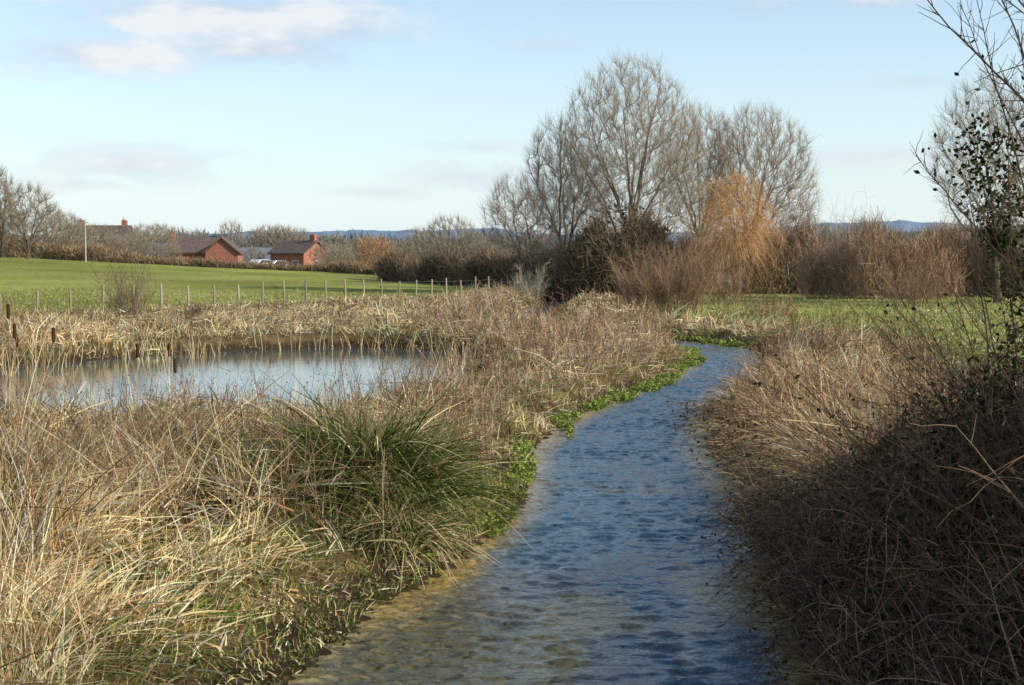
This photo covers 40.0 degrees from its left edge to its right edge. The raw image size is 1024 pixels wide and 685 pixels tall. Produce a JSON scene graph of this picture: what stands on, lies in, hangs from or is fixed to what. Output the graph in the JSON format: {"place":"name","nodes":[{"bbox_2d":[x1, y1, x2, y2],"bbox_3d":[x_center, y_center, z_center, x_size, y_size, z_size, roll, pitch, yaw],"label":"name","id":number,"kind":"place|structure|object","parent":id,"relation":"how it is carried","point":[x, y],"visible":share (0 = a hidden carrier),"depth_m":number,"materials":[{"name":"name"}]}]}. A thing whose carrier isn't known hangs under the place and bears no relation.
{"place":"outdoors","nodes":[
{"label":"outdoors","id":0,"kind":"place"},
{"bbox_2d":[0,347,484,423],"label":"pond water","id":1,"kind":"structure","parent":0,"point":[94,371],"depth_m":37.16,"materials":[{"name":"blue liquid"}]},
{"bbox_2d":[0,257,1023,684],"bbox_3d":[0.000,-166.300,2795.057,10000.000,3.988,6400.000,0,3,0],"label":"ground","id":2,"kind":"structure","parent":0,"point":[26,275],"depth_m":45.42,"materials":[{"name":"plant"}]},
{"bbox_2d":[0,164,18,256],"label":"bare tree","id":3,"kind":"object","parent":2,"relation":"on","point":[4,181],"visible":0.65,"depth_m":174.39,"materials":[{"name":"plant"}]},
{"bbox_2d":[1,206,30,255],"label":"bare tree","id":4,"kind":"object","parent":2,"relation":"on","point":[16,229],"visible":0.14,"depth_m":189.12,"materials":[{"name":"brown plant"}]},
{"bbox_2d":[7,323,50,421],"bbox_3d":[-7.008,0.557,20.398,0.620,1.701,0.589,0,3,0],"label":"bulrush","id":5,"kind":"object","parent":2,"relation":"on","point":[17,343],"visible":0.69,"depth_m":20.54,"materials":[{"name":"brown plant"}]},
{"bbox_2d":[0,177,66,258],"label":"bare tree","id":6,"kind":"object","parent":2,"relation":"on","point":[17,214],"visible":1,"depth_m":168.74,"materials":[{"name":"plant"}]},
{"bbox_2d":[13,313,61,439],"bbox_3d":[-6.285,0.477,18.613,0.564,1.952,0.752,0,3,0],"label":"bulrush","id":7,"kind":"object","parent":2,"relation":"on","point":[14,330],"visible":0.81,"depth_m":18.26,"materials":[{"name":"brown plant"}]},
{"bbox_2d":[2,281,80,426],"bbox_3d":[-6.553,0.321,18.557,1.662,2.252,0.886,-1,4,-14],"label":"bulrush","id":8,"kind":"object","parent":2,"relation":"on","point":[8,310],"visible":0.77,"depth_m":18.55,"materials":[{"name":"brown plant"}]},
{"bbox_2d":[30,209,67,248],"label":"bare tree","id":9,"kind":"object","parent":2,"relation":"on","point":[55,237],"visible":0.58,"depth_m":184.19,"materials":[{"name":"plant"}]},
{"bbox_2d":[26,312,74,434],"bbox_3d":[-6.146,0.523,18.641,0.660,1.852,0.380,-1,4,-21],"label":"bulrush","id":10,"kind":"object","parent":2,"relation":"on","point":[53,335],"visible":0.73,"depth_m":18.65,"materials":[{"name":"brown plant"}]},
{"bbox_2d":[44,211,84,257],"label":"bare tree","id":11,"kind":"object","parent":2,"relation":"on","point":[68,236],"visible":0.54,"depth_m":189.12,"materials":[{"name":"plant"}]},
{"bbox_2d":[0,441,147,529],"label":"sedge tussock","id":12,"kind":"object","parent":2,"relation":"on","point":[14,478],"visible":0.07,"depth_m":13.31,"materials":[{"name":"beige plant"}]},
{"bbox_2d":[60,217,92,248],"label":"bare tree","id":13,"kind":"object","parent":2,"relation":"on","point":[88,237],"visible":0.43,"depth_m":199.17,"materials":[{"name":"brown plant"}]},
{"bbox_2d":[82,220,87,261],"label":"utility pole","id":14,"kind":"object","parent":2,"relation":"on","point":[84,222],"visible":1,"depth_m":167.49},
{"bbox_2d":[65,235,130,262],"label":"walls","id":15,"kind":"structure","parent":2,"relation":"on","point":[103,247],"depth_m":236.29,"materials":[{"name":"red brick"}]},
{"bbox_2d":[65,225,131,240],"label":"roof","id":16,"kind":"structure","parent":15,"relation":"on","point":[121,229],"depth_m":238.06,"materials":[{"name":"brown tile"}]},
{"bbox_2d":[79,218,127,226],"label":"chimney","id":17,"kind":"object","parent":16,"relation":"on","point":[124,223],"visible":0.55,"depth_m":239.07,"materials":[{"name":"red brick"}]},
{"bbox_2d":[74,222,124,251],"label":"bare tree","id":18,"kind":"object","parent":2,"relation":"on","point":[97,232],"visible":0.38,"depth_m":213.99,"materials":[{"name":"brown plant"}]},
{"bbox_2d":[60,526,165,582],"bbox_3d":[-3.425,1.847,11.709,1.401,0.607,1.413,2,4,35],"label":"sedge tussock","id":19,"kind":"object","parent":2,"relation":"on","point":[119,555],"visible":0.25,"depth_m":11.66,"materials":[{"name":"beige plant"}]},
{"bbox_2d":[102,233,129,262],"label":"bare tree","id":20,"kind":"object","parent":2,"relation":"on","point":[115,244],"visible":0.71,"depth_m":199.29,"materials":[{"name":"plant"}]},
{"bbox_2d":[81,245,159,317],"bbox_3d":[-16.496,-2.464,59.825,3.462,3.551,3.572,0,3,0],"label":"sallow bush","id":21,"kind":"object","parent":2,"relation":"on","point":[137,304],"visible":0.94,"depth_m":59.71,"materials":[{"name":"brown plant"}]},
{"bbox_2d":[120,334,145,424],"bbox_3d":[-5.237,0.645,19.724,0.776,1.501,0.278,3,5,40],"label":"bulrush","id":22,"kind":"object","parent":2,"relation":"on","point":[137,350],"visible":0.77,"depth_m":19.83,"materials":[{"name":"brown plant"}]},
{"bbox_2d":[118,231,152,255],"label":"bare tree","id":23,"kind":"object","parent":2,"relation":"on","point":[141,245],"visible":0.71,"depth_m":204.13,"materials":[{"name":"brown plant"}]},
{"bbox_2d":[125,224,156,248],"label":"bare tree","id":24,"kind":"object","parent":2,"relation":"on","point":[143,234],"visible":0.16,"depth_m":238.90,"materials":[{"name":"plant"}]},
{"bbox_2d":[121,222,178,257],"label":"bare tree","id":25,"kind":"object","parent":2,"relation":"on","point":[150,228],"visible":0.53,"depth_m":213.76,"materials":[{"name":"brown plant"}]},
{"bbox_2d":[142,335,173,419],"bbox_3d":[-5.159,0.611,20.678,0.245,1.452,0.698,-3,5,-45],"label":"bulrush","id":26,"kind":"object","parent":2,"relation":"on","point":[169,349],"visible":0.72,"depth_m":20.53,"materials":[{"name":"brown plant"}]},
{"bbox_2d":[140,223,183,242],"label":"bare tree","id":27,"kind":"object","parent":2,"relation":"on","point":[174,229],"visible":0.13,"depth_m":261.08,"materials":[{"name":"plant"}]},
{"bbox_2d":[158,243,182,259],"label":"bare tree","id":28,"kind":"object","parent":2,"relation":"on","point":[167,253],"visible":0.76,"depth_m":204.32,"materials":[{"name":"plant"}]},
{"bbox_2d":[161,352,209,437],"bbox_3d":[-4.503,0.766,19.163,0.358,1.354,0.785,2,4,35],"label":"bulrush","id":29,"kind":"object","parent":2,"relation":"on","point":[174,365],"visible":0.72,"depth_m":19.24,"materials":[{"name":"brown plant"}]},
{"bbox_2d":[168,254,204,266],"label":"walls","id":30,"kind":"structure","parent":2,"relation":"on","point":[192,256],"depth_m":221.30,"materials":[{"name":"red brick"}]},
{"bbox_2d":[165,237,226,253],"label":"roof","id":31,"kind":"structure","parent":30,"relation":"on","point":[192,245],"depth_m":222.73,"materials":[{"name":"brown tile"}]},
{"bbox_2d":[0,233,378,274],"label":"distant hedgerow","id":32,"kind":"object","parent":2,"relation":"on","point":[55,251],"visible":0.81,"depth_m":176.76,"materials":[{"name":"brown plant"}]},
{"bbox_2d":[179,229,208,237],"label":"bare tree","id":33,"kind":"object","parent":2,"relation":"on","point":[203,235],"visible":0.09,"depth_m":278.72,"materials":[{"name":"plant"}]},
{"bbox_2d":[205,239,242,265],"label":"wing walls","id":34,"kind":"structure","parent":2,"relation":"on","point":[223,249],"depth_m":219.74,"materials":[{"name":"red brick"}]},
{"bbox_2d":[202,237,244,253],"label":"wing roof","id":35,"kind":"structure","parent":34,"relation":"on","point":[233,246],"depth_m":220.42,"materials":[{"name":"grey tile"}]},
{"bbox_2d":[215,219,245,246],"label":"bare tree","id":36,"kind":"object","parent":2,"relation":"on","point":[237,230],"visible":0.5,"depth_m":260.86,"materials":[{"name":"plant"}]},
{"bbox_2d":[0,322,483,413],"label":"pond margin reeds","id":37,"kind":"object","parent":2,"relation":"on","point":[193,343],"visible":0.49,"depth_m":39.97,"materials":[{"name":"beige plant"}]},
{"bbox_2d":[122,407,375,532],"bbox_3d":[-2.778,1.488,14.329,3.571,1.792,3.236,3,5,44],"label":"sedge tussock","id":38,"kind":"object","parent":2,"relation":"on","point":[239,470],"visible":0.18,"depth_m":14.03,"materials":[{"name":"beige plant"}]},
{"bbox_2d":[243,245,264,261],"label":"bare tree","id":39,"kind":"object","parent":2,"relation":"on","point":[252,252],"visible":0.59,"depth_m":214.10,"materials":[{"name":"plant"}]},
{"bbox_2d":[240,247,272,262],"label":"bungalow","id":40,"kind":"object","parent":2,"relation":"on","point":[266,255],"visible":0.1,"depth_m":234.01,"materials":[{"name":"grey stone"}]},
{"bbox_2d":[250,259,268,263],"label":"parked car","id":41,"kind":"object","parent":2,"relation":"on","point":[266,262],"visible":0.1,"depth_m":186.66,"materials":[{"name":"white paint"}]},
{"bbox_2d":[243,222,291,246],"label":"bare tree","id":42,"kind":"object","parent":2,"relation":"on","point":[253,237],"visible":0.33,"depth_m":267.55,"materials":[{"name":"plant"}]},
{"bbox_2d":[0,276,538,314],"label":"post and wire fence","id":43,"kind":"object","parent":2,"relation":"on","point":[161,297],"visible":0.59,"depth_m":74.05,"materials":[{"name":"wood"}]},
{"bbox_2d":[3,226,539,263],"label":"distant woodland","id":44,"kind":"object","parent":2,"relation":"on","point":[349,236],"visible":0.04,"depth_m":405.16,"materials":[{"name":"brown plant"}]},
{"bbox_2d":[258,224,307,246],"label":"bare tree","id":45,"kind":"object","parent":2,"relation":"on","point":[277,241],"visible":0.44,"depth_m":263.68,"materials":[{"name":"brown plant"}]},
{"bbox_2d":[279,225,311,240],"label":"bare tree","id":46,"kind":"object","parent":2,"relation":"on","point":[303,233],"visible":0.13,"depth_m":268.19,"materials":[{"name":"plant"}]},
{"bbox_2d":[270,243,326,265],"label":"walls","id":47,"kind":"structure","parent":2,"relation":"on","point":[305,258],"depth_m":211.78,"materials":[{"name":"red brick"}]},
{"bbox_2d":[267,240,327,253],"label":"roof","id":48,"kind":"structure","parent":47,"relation":"on","point":[294,247],"depth_m":212.91,"materials":[{"name":"brown tile"}]},
{"bbox_2d":[310,233,316,241],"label":"chimney","id":49,"kind":"object","parent":48,"relation":"on","point":[313,237],"visible":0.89,"depth_m":212.74,"materials":[{"name":"red brick"}]},
{"bbox_2d":[309,242,337,264],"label":"bare tree","id":50,"kind":"object","parent":2,"relation":"on","point":[318,257],"visible":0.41,"depth_m":204.16,"materials":[{"name":"brown plant"}]},
{"bbox_2d":[307,232,355,259],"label":"bare tree","id":51,"kind":"object","parent":2,"relation":"on","point":[343,241],"visible":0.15,"depth_m":268.94,"materials":[{"name":"brown plant"}]},
{"bbox_2d":[322,246,354,263],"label":"bare tree","id":52,"kind":"object","parent":2,"relation":"on","point":[338,257],"visible":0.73,"depth_m":189.05,"materials":[{"name":"brown plant"}]},
{"bbox_2d":[320,245,356,263],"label":"bare tree","id":53,"kind":"object","parent":2,"relation":"on","point":[347,248],"visible":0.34,"depth_m":199.10,"materials":[{"name":"brown plant"}]},
{"bbox_2d":[147,375,571,574],"bbox_3d":[-1.668,1.408,14.741,4.620,2.110,5.212,0,3,0],"label":"sedge tussock","id":54,"kind":"object","parent":2,"relation":"on","point":[449,473],"visible":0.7,"depth_m":14.38,"materials":[{"name":"green plant"}]},
{"bbox_2d":[344,233,380,263],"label":"bare tree","id":55,"kind":"object","parent":2,"relation":"on","point":[352,245],"visible":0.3,"depth_m":228.71,"materials":[{"name":"plant"}]},
{"bbox_2d":[353,233,393,274],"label":"orange willow tree","id":56,"kind":"object","parent":2,"relation":"on","point":[378,246],"visible":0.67,"depth_m":164.20,"materials":[{"name":"orange plant"}]},
{"bbox_2d":[366,237,400,258],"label":"bare tree","id":57,"kind":"object","parent":2,"relation":"on","point":[383,246],"visible":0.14,"depth_m":174.27,"materials":[{"name":"brown plant"}]},
{"bbox_2d":[294,473,506,596],"bbox_3d":[-1.232,1.874,13.727,2.404,1.230,2.696,0,3,0],"label":"sedge tussock","id":58,"kind":"object","parent":2,"relation":"on","point":[424,530],"visible":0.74,"depth_m":13.45,"materials":[{"name":"green plant"}]},
{"bbox_2d":[388,235,415,257],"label":"bare tree","id":59,"kind":"object","parent":2,"relation":"on","point":[399,244],"visible":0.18,"depth_m":159.46,"materials":[{"name":"plant"}]},
{"bbox_2d":[400,226,436,260],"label":"bare tree","id":60,"kind":"object","parent":2,"relation":"on","point":[411,240],"visible":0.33,"depth_m":149.16,"materials":[{"name":"plant"}]},
{"bbox_2d":[410,229,446,260],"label":"bare tree","id":61,"kind":"object","parent":2,"relation":"on","point":[416,248],"visible":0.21,"depth_m":144.38,"materials":[{"name":"brown plant"}]},
{"bbox_2d":[418,237,458,258],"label":"bare tree","id":62,"kind":"object","parent":2,"relation":"on","point":[436,246],"visible":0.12,"depth_m":137.37,"materials":[{"name":"brown plant"}]},
{"bbox_2d":[419,212,478,265],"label":"bare tree","id":63,"kind":"object","parent":2,"relation":"on","point":[449,239],"visible":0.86,"depth_m":127.14,"materials":[{"name":"brown plant"}]},
{"bbox_2d":[370,228,567,287],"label":"field hedge","id":64,"kind":"object","parent":2,"relation":"on","point":[406,267],"visible":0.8,"depth_m":124.22,"materials":[{"name":"brown plant"}]},
{"bbox_2d":[455,229,488,257],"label":"bare tree","id":65,"kind":"object","parent":2,"relation":"on","point":[481,236],"visible":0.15,"depth_m":134.49,"materials":[{"name":"plant"}]},
{"bbox_2d":[463,241,504,260],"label":"bare tree","id":66,"kind":"object","parent":2,"relation":"on","point":[468,249],"visible":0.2,"depth_m":127.58,"materials":[{"name":"brown plant"}]},
{"bbox_2d":[473,231,513,260],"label":"bare tree","id":67,"kind":"object","parent":2,"relation":"on","point":[489,244],"visible":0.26,"depth_m":124.31,"materials":[{"name":"brown plant"}]},
{"bbox_2d":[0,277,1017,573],"bbox_3d":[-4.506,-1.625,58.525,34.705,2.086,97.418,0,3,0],"label":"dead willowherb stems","id":68,"kind":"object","parent":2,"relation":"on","point":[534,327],"visible":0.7,"depth_m":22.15,"materials":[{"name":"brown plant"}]},
{"bbox_2d":[0,280,1023,684],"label":"dry reed bed","id":69,"kind":"object","parent":2,"relation":"on","point":[36,558],"visible":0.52,"depth_m":13.77,"materials":[{"name":"beige plant"}]},
{"bbox_2d":[1,286,1023,372],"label":"field grass","id":70,"kind":"structure","parent":2,"relation":"on","point":[733,309],"depth_m":73.43,"materials":[{"name":"green plant"}]},
{"bbox_2d":[477,166,578,289],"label":"crack willow tree","id":71,"kind":"object","parent":2,"relation":"on","point":[505,223],"visible":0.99,"depth_m":99.26,"materials":[{"name":"plant"}]},
{"bbox_2d":[500,254,556,302],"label":"sallow bush","id":72,"kind":"object","parent":2,"relation":"on","point":[532,286],"visible":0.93,"depth_m":91.61,"materials":[{"name":"plant"}]},
{"bbox_2d":[515,108,615,254],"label":"white willow tree","id":73,"kind":"object","parent":2,"relation":"on","point":[549,159],"visible":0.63,"depth_m":101.77,"materials":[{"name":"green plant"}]},
{"bbox_2d":[530,200,684,301],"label":"holly understorey","id":74,"kind":"object","parent":2,"relation":"on","point":[581,265],"visible":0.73,"depth_m":95.69,"materials":[{"name":"green plant"}]},
{"bbox_2d":[554,44,715,238],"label":"white willow tree","id":75,"kind":"object","parent":2,"relation":"on","point":[636,195],"visible":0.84,"depth_m":98.63,"materials":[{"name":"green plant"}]},
{"bbox_2d":[602,240,687,308],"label":"sallow bush","id":76,"kind":"object","parent":2,"relation":"on","point":[621,278],"visible":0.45,"depth_m":71.76,"materials":[{"name":"brown plant"}]},
{"bbox_2d":[597,224,743,312],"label":"sallow bush","id":77,"kind":"object","parent":2,"relation":"on","point":[691,291],"visible":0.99,"depth_m":65.39,"materials":[{"name":"brown plant"}]},
{"bbox_2d":[648,97,743,288],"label":"white willow tree","id":78,"kind":"object","parent":2,"relation":"on","point":[699,128],"visible":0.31,"depth_m":106.53,"materials":[{"name":"plant"}]},
{"bbox_2d":[679,251,780,304],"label":"sallow bush","id":79,"kind":"object","parent":2,"relation":"on","point":[739,285],"visible":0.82,"depth_m":79.72,"materials":[{"name":"brown plant"}]},
{"bbox_2d":[671,167,802,295],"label":"golden willow tree","id":80,"kind":"object","parent":2,"relation":"on","point":[726,213],"visible":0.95,"depth_m":94.12,"materials":[{"name":"brown plant"}]},
{"bbox_2d":[695,96,826,291],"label":"white willow tree","id":81,"kind":"object","parent":2,"relation":"on","point":[772,161],"visible":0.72,"depth_m":104.42,"materials":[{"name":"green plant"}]},
{"bbox_2d":[658,377,865,684],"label":"overhanging bramble stems","id":82,"kind":"object","parent":2,"relation":"on","point":[733,422],"visible":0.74,"depth_m":14.82,"materials":[{"name":"brown plant"}]},
{"bbox_2d":[739,284,807,317],"bbox_3d":[11.393,-1.808,62.063,3.094,1.807,3.457,2,4,35],"label":"sallow bush","id":83,"kind":"object","parent":2,"relation":"on","point":[776,307],"visible":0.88,"depth_m":61.70,"materials":[{"name":"brown plant"}]},
{"bbox_2d":[780,214,831,258],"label":"bare tree","id":84,"kind":"object","parent":2,"relation":"on","point":[814,224],"visible":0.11,"depth_m":117.09,"materials":[{"name":"brown plant"}]},
{"bbox_2d":[814,220,849,244],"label":"bare tree","id":85,"kind":"object","parent":2,"relation":"on","point":[819,229],"visible":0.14,"depth_m":124.27,"materials":[{"name":"plant"}]},
{"bbox_2d":[661,228,1023,684],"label":"bramble bush","id":86,"kind":"object","parent":2,"relation":"on","point":[865,537],"visible":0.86,"depth_m":9.01,"materials":[{"name":"brown plant"}]},
{"bbox_2d":[667,207,1023,296],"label":"field hedge","id":87,"kind":"object","parent":2,"relation":"on","point":[774,279],"visible":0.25,"depth_m":100.15,"materials":[{"name":"brown plant"}]},
{"bbox_2d":[677,338,1019,557],"bbox_3d":[5.248,1.063,19.966,5.861,1.684,16.179,0,3,6],"label":"dry grass clump","id":88,"kind":"object","parent":2,"relation":"on","point":[781,397],"visible":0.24,"depth_m":21.96,"materials":[{"name":"beige plant"}]},
{"bbox_2d":[800,187,906,296],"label":"sallow bush","id":89,"kind":"object","parent":2,"relation":"on","point":[848,239],"visible":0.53,"depth_m":89.40,"materials":[{"name":"brown plant"}]},
{"bbox_2d":[735,0,1023,666],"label":"hawthorn shrub","id":90,"kind":"object","parent":2,"relation":"on","point":[1018,278],"visible":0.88,"depth_m":7.29,"materials":[{"name":"brown plant"}]},
{"bbox_2d":[786,205,972,299],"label":"hawthorn hedge","id":91,"kind":"object","parent":2,"relation":"on","point":[819,271],"visible":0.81,"depth_m":88.73,"materials":[{"name":"brown plant"}]},
{"bbox_2d":[757,226,1023,269],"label":"distant woodland","id":92,"kind":"object","parent":2,"relation":"on","point":[873,236],"depth_m":283.92,"materials":[{"name":"brown plant"}]},
{"bbox_2d":[885,224,929,245],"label":"bare tree","id":93,"kind":"object","parent":2,"relation":"on","point":[909,237],"visible":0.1,"depth_m":119.26,"materials":[{"name":"brown plant"}]},
{"bbox_2d":[868,244,964,306],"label":"sallow bush","id":94,"kind":"object","parent":2,"relation":"on","point":[916,292],"visible":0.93,"depth_m":75.83,"materials":[{"name":"brown plant"}]},
{"bbox_2d":[912,220,968,259],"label":"bare tree","id":95,"kind":"object","parent":2,"relation":"on","point":[935,227],"visible":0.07,"depth_m":117.67,"materials":[{"name":"plant"}]},
{"bbox_2d":[920,61,1023,303],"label":"white willow tree","id":96,"kind":"object","parent":2,"relation":"on","point":[997,220],"visible":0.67,"depth_m":79.45,"materials":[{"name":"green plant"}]},
{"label":"main walls","id":97,"kind":"object","parent":2,"relation":"on","visible":0},
{"bbox_2d":[133,243,165,255],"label":"roof","id":98,"kind":"structure","parent":97,"relation":"on","point":[154,248],"depth_m":233.06,"materials":[{"name":"grey stone"}]},
{"bbox_2d":[0,0,1023,235],"label":"sky","id":99,"kind":"structure","parent":0,"point":[312,115],"materials":[{"name":"blue"}]},
{"bbox_2d":[28,220,1018,240],"bbox_3d":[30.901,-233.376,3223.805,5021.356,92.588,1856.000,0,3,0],"label":"distant hills","id":100,"kind":"structure","parent":0,"point":[901,223],"depth_m":3003.59,"materials":[{"name":"blue"}]},
{"bbox_2d":[288,301,835,684],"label":"stream water","id":101,"kind":"structure","parent":0,"point":[607,588],"depth_m":12.79,"materials":[{"name":"blue liquid"}]},
{"bbox_2d":[0,334,747,684],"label":"watercress and bank weeds","id":102,"kind":"object","parent":101,"relation":"on","point":[628,394],"visible":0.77,"depth_m":18.72,"materials":[{"name":"green plant"}]},
{"bbox_2d":[260,230,977,250],"bbox_3d":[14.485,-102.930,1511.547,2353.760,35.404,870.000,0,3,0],"label":"wooded hills","id":103,"kind":"structure","parent":0,"point":[667,241],"depth_m":1402.56,"materials":[{"name":"blue plant"}]}
]}

